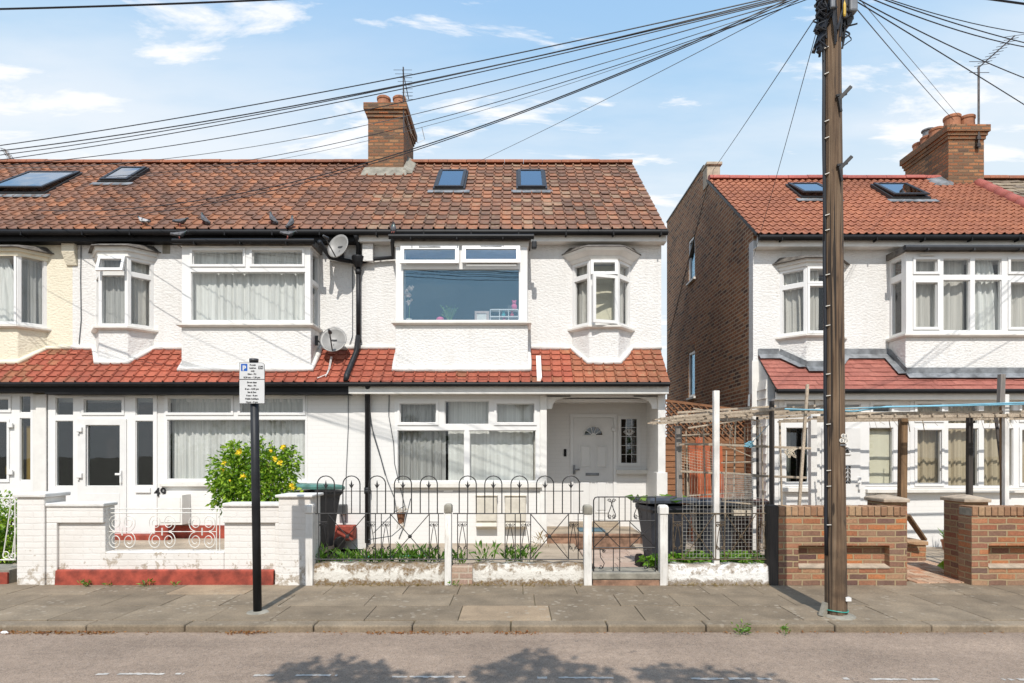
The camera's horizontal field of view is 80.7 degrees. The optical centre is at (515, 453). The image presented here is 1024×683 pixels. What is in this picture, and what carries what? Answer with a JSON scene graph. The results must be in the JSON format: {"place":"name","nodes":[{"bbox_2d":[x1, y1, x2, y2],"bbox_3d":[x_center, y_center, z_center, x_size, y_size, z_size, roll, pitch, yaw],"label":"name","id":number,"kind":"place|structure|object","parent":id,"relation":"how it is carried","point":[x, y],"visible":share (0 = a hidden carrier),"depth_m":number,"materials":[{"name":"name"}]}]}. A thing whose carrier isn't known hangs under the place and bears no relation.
{"place":"outdoors","nodes":[
{"label":"outdoors","id":0,"kind":"place"},
{"bbox_2d":[0,0,276,9],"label":"cable","id":1,"kind":"object","parent":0,"point":[123,5],"visible":1,"depth_m":6.99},
{"bbox_2d":[1,538,334,563],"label":"front garden paving","id":2,"kind":"structure","parent":0,"point":[181,543],"depth_m":9.97,"materials":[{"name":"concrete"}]},
{"bbox_2d":[0,489,16,563],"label":"shrub","id":3,"kind":"object","parent":2,"relation":"on","point":[3,529],"visible":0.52,"depth_m":8.25,"materials":[{"name":"green plant"}]},
{"bbox_2d":[33,159,408,548],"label":"terraced house","id":4,"kind":"structure","parent":2,"relation":"on","point":[128,380],"depth_m":10.72,"materials":[{"name":"paint"}]},
{"bbox_2d":[76,419,126,533],"bbox_3d":[-7.311,0.428,10.644,0.860,2.065,0.069,0,0,0],"label":"porch door","id":5,"kind":"structure","parent":4,"relation":"in","point":[85,493],"depth_m":10.66,"materials":[{"name":"paint"}]},
{"bbox_2d":[95,256,127,325],"bbox_3d":[-7.190,-2.891,10.751,0.520,1.259,0.197,0,0,0],"label":"window","id":6,"kind":"structure","parent":4,"relation":"in","point":[103,271],"depth_m":10.78,"materials":[{"name":"plastic"}]},
{"bbox_2d":[104,260,131,323],"bbox_3d":[-7.190,-2.896,10.895,0.489,1.209,0.048,0,0,0],"label":"curtain","id":7,"kind":"object","parent":4,"relation":"hanging from","point":[114,299],"visible":0.64,"depth_m":10.90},
{"bbox_2d":[89,166,149,184],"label":"roof window","id":8,"kind":"structure","parent":4,"relation":"in","point":[130,171],"depth_m":13.00,"materials":[{"name":"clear glass"}]},
{"bbox_2d":[132,262,148,325],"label":"curtain","id":9,"kind":"object","parent":4,"relation":"hanging from","point":[140,302],"visible":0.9,"depth_m":11.04,"materials":[{"name":"white fabric"}]},
{"bbox_2d":[128,257,153,329],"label":"window","id":10,"kind":"structure","parent":4,"relation":"in","point":[135,275],"depth_m":10.99,"materials":[{"name":"plastic"}]},
{"bbox_2d":[164,395,306,482],"bbox_3d":[-4.962,-0.259,10.708,2.538,1.560,0.104,0,0,0],"label":"window","id":11,"kind":"structure","parent":4,"relation":"in","point":[236,413],"depth_m":10.69,"materials":[{"name":"plastic"}]},
{"bbox_2d":[172,399,304,478],"bbox_3d":[-4.957,-0.251,10.899,2.509,1.506,0.082,0,0,0],"label":"curtain","id":12,"kind":"object","parent":4,"relation":"hanging from","point":[196,444],"visible":0.47,"depth_m":10.90,"materials":[{"name":"fabric"}]},
{"bbox_2d":[182,246,311,322],"bbox_3d":[-4.741,-2.960,10.638,2.264,1.372,0.104,0,0,0],"label":"window","id":13,"kind":"structure","parent":4,"relation":"in","point":[189,268],"depth_m":10.62,"materials":[{"name":"plastic"}]},
{"bbox_2d":[194,253,304,319],"bbox_3d":[-4.708,-2.951,10.786,2.162,1.316,0.099,0,0,0],"label":"curtain","id":14,"kind":"object","parent":4,"relation":"hanging from","point":[249,296],"visible":0.7,"depth_m":10.78,"materials":[{"name":"fabric"}]},
{"bbox_2d":[312,248,318,326],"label":"window","id":15,"kind":"structure","parent":4,"relation":"in","point":[315,283],"depth_m":11.04,"materials":[{"name":"plastic"}]},
{"bbox_2d":[315,327,346,351],"bbox_3d":[-3.249,-2.022,10.706,0.437,0.474,0.702,0,0,-39],"label":"satellite dish","id":16,"kind":"object","parent":4,"relation":"attached to","point":[333,339],"visible":1,"depth_m":10.75,"materials":[{"name":"metal"}]},
{"bbox_2d":[322,234,347,257],"bbox_3d":[-3.156,-3.687,10.727,0.398,0.453,0.762,0,0,0],"label":"satellite dish","id":17,"kind":"object","parent":4,"relation":"attached to","point":[337,246],"visible":1,"depth_m":10.78,"materials":[{"name":"metal"}]},
{"bbox_2d":[204,435,304,517],"bbox_3d":[-3.433,0.657,7.955,1.253,1.796,0.850,0,0,-9],"label":"rose bush","id":18,"kind":"object","parent":2,"relation":"on","point":[235,488],"visible":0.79,"depth_m":7.86,"materials":[{"name":"green plant"}]},
{"bbox_2d":[286,483,344,549],"bbox_3d":[-3.067,0.982,9.374,0.620,1.052,0.776,0,0,24],"label":"wheelie bin","id":19,"kind":"object","parent":2,"relation":"on","point":[310,487],"visible":0.32,"depth_m":9.24,"materials":[{"name":"black paint"}]},
{"bbox_2d":[343,543,582,562],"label":"front garden paving","id":20,"kind":"structure","parent":0,"point":[552,551],"depth_m":9.91,"materials":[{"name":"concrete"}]},
{"bbox_2d":[0,629,1004,635],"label":"curb","id":21,"kind":"structure","parent":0,"point":[101,632],"depth_m":5.57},
{"bbox_2d":[320,536,690,561],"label":"ground","id":22,"kind":"structure","parent":0,"point":[343,550],"depth_m":10.69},
{"bbox_2d":[0,159,163,541],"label":"terraced house","id":23,"kind":"structure","parent":22,"relation":"on","point":[32,355],"depth_m":11.10,"materials":[{"name":"paint"}]},
{"bbox_2d":[0,256,17,323],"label":"window","id":24,"kind":"structure","parent":23,"relation":"in","point":[15,321],"depth_m":10.77,"materials":[{"name":"plastic"}]},
{"bbox_2d":[0,259,22,321],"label":"curtain","id":25,"kind":"object","parent":23,"relation":"hanging from","point":[6,292],"visible":0.79,"depth_m":10.90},
{"bbox_2d":[0,394,32,536],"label":"porch window","id":26,"kind":"structure","parent":23,"relation":"in","point":[14,414],"depth_m":10.68,"materials":[{"name":"plastic"}]},
{"bbox_2d":[22,260,41,323],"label":"curtain","id":27,"kind":"object","parent":23,"relation":"hanging from","point":[31,292],"visible":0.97,"depth_m":11.03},
{"bbox_2d":[18,256,46,327],"bbox_3d":[-8.789,-2.959,10.963,0.328,1.340,0.366,0,0,0],"label":"window","id":28,"kind":"structure","parent":23,"relation":"in","point":[44,264],"depth_m":11.03,"materials":[{"name":"plastic"}]},
{"bbox_2d":[0,171,82,196],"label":"roof window","id":29,"kind":"structure","parent":23,"relation":"in","point":[29,179],"depth_m":12.52,"materials":[{"name":"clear glass"}]},
{"bbox_2d":[347,95,669,548],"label":"terraced house","id":30,"kind":"structure","parent":22,"relation":"on","point":[469,238],"depth_m":11.01,"materials":[{"name":"paint"}]},
{"bbox_2d":[399,405,445,479],"bbox_3d":[-1.685,-0.227,10.860,0.871,1.477,0.093,0,0,0],"label":"curtain","id":31,"kind":"object","parent":30,"relation":"hanging from","point":[422,454],"visible":0.66,"depth_m":10.85,"materials":[{"name":"fabric"}]},
{"bbox_2d":[427,169,469,192],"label":"roof window","id":32,"kind":"structure","parent":30,"relation":"in","point":[447,180],"depth_m":12.68,"materials":[{"name":"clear glass"}]},
{"bbox_2d":[396,245,526,320],"bbox_3d":[-0.945,-2.979,10.597,2.320,1.335,0.187,0,0,0],"label":"window","id":33,"kind":"structure","parent":30,"relation":"in","point":[460,261],"depth_m":10.62,"materials":[{"name":"plastic"}]},
{"bbox_2d":[395,399,539,482],"bbox_3d":[-0.852,-0.223,10.716,2.576,1.487,0.088,0,0,0],"label":"window","id":34,"kind":"structure","parent":30,"relation":"in","point":[440,424],"depth_m":10.69,"materials":[{"name":"plastic"}]},
{"bbox_2d":[448,402,532,479],"bbox_3d":[-0.445,-0.227,10.901,1.534,1.477,0.024,0,0,0],"label":"curtain","id":35,"kind":"object","parent":30,"relation":"hanging from","point":[504,455],"visible":0.69,"depth_m":10.90,"materials":[{"name":"fabric"}]},
{"bbox_2d":[511,169,551,192],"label":"roof window","id":36,"kind":"structure","parent":30,"relation":"in","point":[527,180],"depth_m":12.68,"materials":[{"name":"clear glass"}]},
{"bbox_2d":[572,260,588,327],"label":"window","id":37,"kind":"structure","parent":30,"relation":"in","point":[585,277],"depth_m":11.05,"materials":[{"name":"plastic"}]},
{"bbox_2d":[578,266,586,323],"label":"curtain","id":38,"kind":"object","parent":30,"relation":"hanging from","point":[582,302],"visible":0.56,"depth_m":11.04,"materials":[{"name":"white fabric"}]},
{"bbox_2d":[573,418,615,518],"bbox_3d":[1.545,0.301,11.793,0.835,1.989,0.105,0,0,0],"label":"front door","id":39,"kind":"structure","parent":30,"relation":"in","point":[593,453],"depth_m":11.80,"materials":[{"name":"paint"}]},
{"bbox_2d":[594,266,612,319],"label":"curtain","id":40,"kind":"object","parent":30,"relation":"hanging from","point":[604,299],"visible":0.51,"depth_m":11.08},
{"bbox_2d":[589,259,617,324],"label":"window","id":41,"kind":"structure","parent":30,"relation":"in","point":[593,275],"depth_m":10.73,"materials":[{"name":"plastic"}]},
{"bbox_2d":[618,260,629,327],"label":"window","id":42,"kind":"structure","parent":30,"relation":"in","point":[625,279],"depth_m":11.07,"materials":[{"name":"plastic"}]},
{"bbox_2d":[618,416,639,465],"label":"leaded window","id":43,"kind":"structure","parent":30,"relation":"in","point":[637,418],"depth_m":11.78,"materials":[{"name":"plastic"}]},
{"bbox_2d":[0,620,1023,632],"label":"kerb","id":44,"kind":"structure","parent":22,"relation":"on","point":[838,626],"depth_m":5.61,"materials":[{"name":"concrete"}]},
{"bbox_2d":[666,113,1023,546],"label":"terraced house","id":45,"kind":"structure","parent":22,"relation":"on","point":[937,204],"depth_m":11.10,"materials":[{"name":"paint"}]},
{"bbox_2d":[780,266,805,336],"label":"window","id":46,"kind":"structure","parent":45,"relation":"in","point":[800,285],"depth_m":10.97,"materials":[{"name":"plastic"}]},
{"bbox_2d":[784,271,802,332],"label":"curtain","id":47,"kind":"object","parent":45,"relation":"hanging from","point":[793,310],"visible":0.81,"depth_m":11.04,"materials":[{"name":"white fabric"}]},
{"bbox_2d":[784,401,813,485],"bbox_3d":[4.934,-0.167,10.516,0.539,1.487,0.088,0,0,0],"label":"window","id":48,"kind":"structure","parent":45,"relation":"in","point":[787,425],"depth_m":10.49,"materials":[{"name":"plastic"}]},
{"bbox_2d":[810,271,818,329],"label":"curtain","id":49,"kind":"object","parent":45,"relation":"hanging from","point":[814,307],"visible":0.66,"depth_m":10.90,"materials":[{"name":"white fabric"}]},
{"bbox_2d":[806,266,822,332],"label":"window","id":50,"kind":"structure","parent":45,"relation":"in","point":[809,284],"depth_m":10.76,"materials":[{"name":"plastic"}]},
{"bbox_2d":[785,182,843,200],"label":"roof window","id":51,"kind":"structure","parent":45,"relation":"in","point":[805,187],"depth_m":12.60,"materials":[{"name":"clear glass"}]},
{"bbox_2d":[821,428,860,504],"bbox_3d":[5.663,0.582,10.444,0.668,2.036,0.088,0,0,0],"label":"front door","id":52,"kind":"structure","parent":45,"relation":"in","point":[853,479],"depth_m":10.47,"materials":[{"name":"paint"}]},
{"bbox_2d":[869,428,889,482],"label":"curtain","id":53,"kind":"object","parent":45,"relation":"hanging from","point":[879,455],"visible":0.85,"depth_m":10.59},
{"bbox_2d":[865,401,897,485],"bbox_3d":[6.384,-0.167,10.516,0.576,1.487,0.088,0,0,0],"label":"window","id":54,"kind":"structure","parent":45,"relation":"in","point":[894,428],"depth_m":10.49,"materials":[{"name":"plastic"}]},
{"bbox_2d":[889,254,903,337],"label":"window","id":55,"kind":"structure","parent":45,"relation":"in","point":[893,279],"depth_m":11.03,"materials":[{"name":"plastic"}]},
{"bbox_2d":[870,183,939,201],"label":"roof window","id":56,"kind":"structure","parent":45,"relation":"in","point":[894,188],"depth_m":12.48,"materials":[{"name":"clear glass"}]},
{"bbox_2d":[916,262,933,326],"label":"curtain","id":57,"kind":"object","parent":45,"relation":"hanging from","point":[924,305],"visible":0.46,"depth_m":10.78,"materials":[{"name":"white fabric"}]},
{"bbox_2d":[917,407,936,482],"bbox_3d":[7.210,-0.176,10.659,0.520,1.505,0.076,0,0,1],"label":"curtain","id":58,"kind":"object","parent":45,"relation":"hanging from","point":[926,456],"visible":0.37,"depth_m":10.66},
{"bbox_2d":[943,260,963,329],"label":"curtain","id":59,"kind":"object","parent":45,"relation":"hanging from","point":[953,305],"visible":0.65,"depth_m":10.80,"materials":[{"name":"white fabric"}]},
{"bbox_2d":[937,406,972,484],"bbox_3d":[7.796,-0.167,10.677,0.612,1.524,0.077,0,0,5],"label":"curtain","id":60,"kind":"object","parent":45,"relation":"hanging from","point":[956,456],"visible":0.38,"depth_m":10.67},
{"bbox_2d":[904,253,1023,333],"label":"window","id":61,"kind":"structure","parent":45,"relation":"in","point":[1004,278],"depth_m":10.62,"materials":[{"name":"plastic"}]},
{"bbox_2d":[910,400,1023,487],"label":"window","id":62,"kind":"structure","parent":45,"relation":"in","point":[1015,431],"depth_m":10.49,"materials":[{"name":"plastic"}]},
{"bbox_2d":[975,260,997,329],"bbox_3d":[8.355,-2.819,10.776,0.583,1.353,0.096,0,0,0],"label":"curtain","id":63,"kind":"object","parent":45,"relation":"hanging from","point":[986,308],"visible":0.6,"depth_m":10.77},
{"bbox_2d":[984,405,1001,484],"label":"curtain","id":64,"kind":"object","parent":45,"relation":"hanging from","point":[991,468],"visible":0.3,"depth_m":10.65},
{"bbox_2d":[969,34,1023,148],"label":"tv aerial","id":65,"kind":"object","parent":45,"relation":"attached to","point":[978,136],"visible":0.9,"depth_m":13.23,"materials":[{"name":"metal"}]},
{"bbox_2d":[1011,262,1023,326],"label":"curtain","id":66,"kind":"object","parent":45,"relation":"hanging from","point":[1017,305],"visible":0.41,"depth_m":10.79,"materials":[{"name":"white fabric"}]},
{"bbox_2d":[964,175,1023,298],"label":"terraced house","id":67,"kind":"structure","parent":22,"relation":"on","point":[1014,184],"depth_m":13.51,"materials":[{"name":"tile"}]},
{"bbox_2d":[318,586,701,623],"bbox_3d":[0.000,1.707,6.688,34.000,0.186,1.825,0,0,0],"label":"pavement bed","id":68,"kind":"object","parent":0,"point":[511,621],"visible":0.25,"depth_m":6.18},
{"bbox_2d":[657,504,668,584],"bbox_3d":[1.801,1.139,7.348,0.110,1.022,0.135,0,0,0],"label":"fence post","id":69,"kind":"object","parent":68,"relation":"on","point":[663,511],"visible":0.84,"depth_m":7.29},
{"bbox_2d":[0,632,1023,682],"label":"road","id":70,"kind":"structure","parent":0,"point":[686,657],"depth_m":4.92,"materials":[{"name":"asphalt"}]},
{"bbox_2d":[96,673,1023,680],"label":"road marking","id":71,"kind":"object","parent":70,"relation":"on","point":[697,678],"visible":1,"depth_m":4.47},
{"bbox_2d":[0,581,1023,620],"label":"pavement","id":72,"kind":"structure","parent":0,"point":[910,600],"depth_m":6.46,"materials":[{"name":"concrete"}]},
{"bbox_2d":[0,564,16,583],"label":"front step","id":73,"kind":"object","parent":72,"relation":"on","point":[8,573],"visible":0.43,"depth_m":7.43,"materials":[{"name":"red paint"}]},
{"bbox_2d":[12,491,323,584],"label":"garden wall","id":74,"kind":"structure","parent":72,"relation":"on","point":[61,540],"depth_m":7.34,"materials":[{"name":"paint"}]},
{"bbox_2d":[0,497,16,560],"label":"scroll gate","id":75,"kind":"structure","parent":74,"relation":"attached to","point":[14,542],"depth_m":7.50,"materials":[{"name":"white metal"}]},
{"bbox_2d":[109,508,220,550],"bbox_3d":[-4.371,0.956,7.449,1.464,0.554,0.016,0,0,0],"label":"scroll railing","id":76,"kind":"object","parent":74,"relation":"on","point":[171,531],"visible":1,"depth_m":7.45,"materials":[{"name":"white metal"}]},
{"bbox_2d":[239,358,268,614],"bbox_3d":[-2.595,0.350,6.069,0.240,2.601,0.238,0,0,24],"label":"parking sign","id":77,"kind":"object","parent":72,"relation":"on","point":[252,382],"visible":1,"depth_m":6.03,"materials":[{"name":"plastic"}]},
{"bbox_2d":[304,503,315,585],"bbox_3d":[-2.497,1.133,7.348,0.103,1.035,0.135,0,0,0],"label":"fence post","id":78,"kind":"object","parent":72,"relation":"on","point":[309,510],"visible":0.84,"depth_m":7.29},
{"bbox_2d":[315,475,443,559],"bbox_3d":[-1.670,0.791,7.400,1.585,1.038,0.036,0,0,0],"label":"iron railing","id":79,"kind":"object","parent":78,"relation":"attached to","point":[370,524],"visible":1,"depth_m":7.39,"materials":[{"name":"metal"}]},
{"bbox_2d":[313,560,444,584],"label":"garden wall","id":80,"kind":"structure","parent":72,"relation":"on","point":[356,572],"depth_m":7.33,"materials":[{"name":"paint"}]},
{"bbox_2d":[444,503,452,584],"bbox_3d":[-0.815,1.133,7.348,0.093,1.035,0.135,0,0,0],"label":"fence post","id":81,"kind":"object","parent":72,"relation":"on","point":[448,509],"visible":0.88,"depth_m":7.29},
{"bbox_2d":[452,560,583,585],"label":"garden wall","id":82,"kind":"structure","parent":72,"relation":"on","point":[536,572],"depth_m":7.33,"materials":[{"name":"paint"}]},
{"bbox_2d":[453,475,582,559],"bbox_3d":[0.036,0.791,7.400,1.604,1.038,0.036,0,0,0],"label":"iron railing","id":83,"kind":"object","parent":82,"relation":"on","point":[510,525],"visible":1,"depth_m":7.39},
{"bbox_2d":[582,504,592,584],"bbox_3d":[0.881,1.139,7.348,0.110,1.022,0.135,0,0,0],"label":"fence post","id":84,"kind":"object","parent":72,"relation":"on","point":[587,510],"visible":0.88,"depth_m":7.29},
{"bbox_2d":[593,496,655,571],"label":"iron gate","id":85,"kind":"structure","parent":84,"relation":"attached to","point":[619,520],"depth_m":7.36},
{"bbox_2d":[592,567,659,585],"bbox_3d":[1.344,1.548,7.475,0.823,0.205,0.390,0,0,0],"label":"gate step","id":86,"kind":"object","parent":72,"relation":"on","point":[622,578],"visible":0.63,"depth_m":7.29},
{"bbox_2d":[668,561,768,584],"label":"garden wall","id":87,"kind":"structure","parent":72,"relation":"on","point":[710,573],"depth_m":7.33,"materials":[{"name":"paint"}]},
{"bbox_2d":[668,494,767,559],"bbox_3d":[2.536,0.905,7.408,1.313,0.811,0.048,0,0,0],"label":"iron railing","id":88,"kind":"object","parent":87,"relation":"on","point":[739,535],"visible":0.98,"depth_m":7.43,"materials":[{"name":"metal"}]},
{"bbox_2d":[764,504,777,584],"bbox_3d":[3.136,1.142,7.380,0.110,1.017,0.160,0,0,0],"label":"concrete post","id":89,"kind":"object","parent":72,"relation":"on","point":[771,534],"visible":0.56,"depth_m":7.30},
{"bbox_2d":[812,0,857,619],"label":"telegraph pole","id":90,"kind":"object","parent":72,"relation":"on","point":[834,19],"visible":1,"depth_m":5.86,"materials":[{"name":"brown wood"}]},
{"bbox_2d":[0,0,761,145],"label":"cable","id":91,"kind":"object","parent":90,"relation":"attached to","point":[407,75],"visible":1,"depth_m":7.00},
{"bbox_2d":[1,0,769,154],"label":"cable","id":92,"kind":"object","parent":90,"relation":"attached to","point":[407,84],"visible":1,"depth_m":7.01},
{"bbox_2d":[0,0,777,150],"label":"cable","id":93,"kind":"object","parent":90,"relation":"attached to","point":[387,87],"visible":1,"depth_m":7.26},
{"bbox_2d":[0,0,783,159],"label":"cable","id":94,"kind":"object","parent":90,"relation":"attached to","point":[418,85],"visible":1,"depth_m":6.97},
{"bbox_2d":[1,0,791,165],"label":"cable","id":95,"kind":"object","parent":90,"relation":"attached to","point":[425,96],"visible":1,"depth_m":7.03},
{"bbox_2d":[38,0,786,210],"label":"cable","id":96,"kind":"object","parent":90,"relation":"attached to","point":[446,137],"visible":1,"depth_m":7.47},
{"bbox_2d":[30,0,797,167],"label":"cable","id":97,"kind":"object","parent":90,"relation":"attached to","point":[437,108],"visible":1,"depth_m":7.16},
{"bbox_2d":[80,0,804,177],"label":"cable","id":98,"kind":"object","parent":90,"relation":"attached to","point":[476,107],"visible":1,"depth_m":7.41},
{"bbox_2d":[96,1,789,217],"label":"cable","id":99,"kind":"object","parent":90,"relation":"attached to","point":[475,129],"visible":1,"depth_m":7.46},
{"bbox_2d":[0,0,1023,436],"label":"sky","id":100,"kind":"structure","parent":0,"point":[65,71],"materials":[{"name":"blue"}]},
{"bbox_2d":[315,581,768,586],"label":"dry grass","id":101,"kind":"structure","parent":0,"point":[721,584],"depth_m":7.27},
{"bbox_2d":[579,549,657,570],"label":"garden path","id":102,"kind":"structure","parent":0,"point":[627,558],"depth_m":9.13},
{"bbox_2d":[630,537,763,554],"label":"front garden paving","id":103,"kind":"structure","parent":0,"point":[689,542],"depth_m":10.46,"materials":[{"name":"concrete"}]},
{"bbox_2d":[632,496,697,567],"bbox_3d":[2.028,1.087,8.276,0.687,1.022,0.776,0,0,-12],"label":"wheelie bin","id":104,"kind":"object","parent":103,"relation":"on","point":[647,507],"visible":0.67,"depth_m":8.03,"materials":[{"name":"black plastic"}]},
{"bbox_2d":[688,437,711,540],"bbox_3d":[3.406,0.652,11.072,0.397,1.895,0.245,0,0,0],"label":"wooden panel","id":105,"kind":"object","parent":103,"relation":"on","point":[693,484],"visible":0.45,"depth_m":11.10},
{"bbox_2d":[665,399,744,534],"bbox_3d":[3.686,0.285,11.537,1.693,2.630,0.127,0,0,0],"label":"trellis fence","id":106,"kind":"object","parent":103,"relation":"on","point":[670,456],"visible":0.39,"depth_m":11.48,"materials":[{"name":"brown wood"}]},
{"bbox_2d":[687,497,740,554],"bbox_3d":[2.735,1.102,8.376,0.620,0.992,0.776,0,0,6],"label":"wheelie bin","id":107,"kind":"object","parent":103,"relation":"on","point":[698,524],"visible":0.36,"depth_m":8.12,"materials":[{"name":"black paint"}]},
{"bbox_2d":[731,497,768,558],"bbox_3d":[3.329,1.122,8.925,0.599,0.952,0.804,0,0,0],"label":"wheelie bin","id":108,"kind":"object","parent":103,"relation":"on","point":[746,520],"visible":0.27,"depth_m":8.67,"materials":[{"name":"black paint"}]},
{"bbox_2d":[647,391,858,564],"bbox_3d":[3.223,0.401,8.454,2.456,2.399,2.095,0,0,0],"label":"pergola","id":109,"kind":"object","parent":103,"relation":"on","point":[714,415],"visible":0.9,"depth_m":7.89,"materials":[{"name":"wood"}]},
{"bbox_2d":[778,494,909,585],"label":"brick wall","id":110,"kind":"structure","parent":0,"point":[876,526],"depth_m":7.30,"materials":[{"name":"brick"}]},
{"bbox_2d":[761,543,943,562],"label":"front garden paving","id":111,"kind":"structure","parent":0,"point":[934,554],"depth_m":9.70,"materials":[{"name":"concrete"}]},
{"bbox_2d":[777,374,1023,504],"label":"timber pergola","id":112,"kind":"object","parent":111,"relation":"on","point":[1004,415],"visible":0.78,"depth_m":7.76,"materials":[{"name":"brown wood"}]},
{"bbox_2d":[907,537,927,560],"bbox_3d":[5.937,1.480,9.100,0.311,0.360,0.440,0,0,0],"label":"brick stub","id":113,"kind":"object","parent":111,"relation":"on","point":[916,549],"visible":0.55,"depth_m":8.90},
{"bbox_2d":[907,561,963,583],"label":"garden path","id":114,"kind":"structure","parent":0,"point":[929,572],"depth_m":7.95,"materials":[{"name":"tile"}]},
{"bbox_2d":[940,494,1023,585],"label":"brick wall","id":115,"kind":"structure","parent":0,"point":[983,542],"depth_m":7.30,"materials":[{"name":"brick"}]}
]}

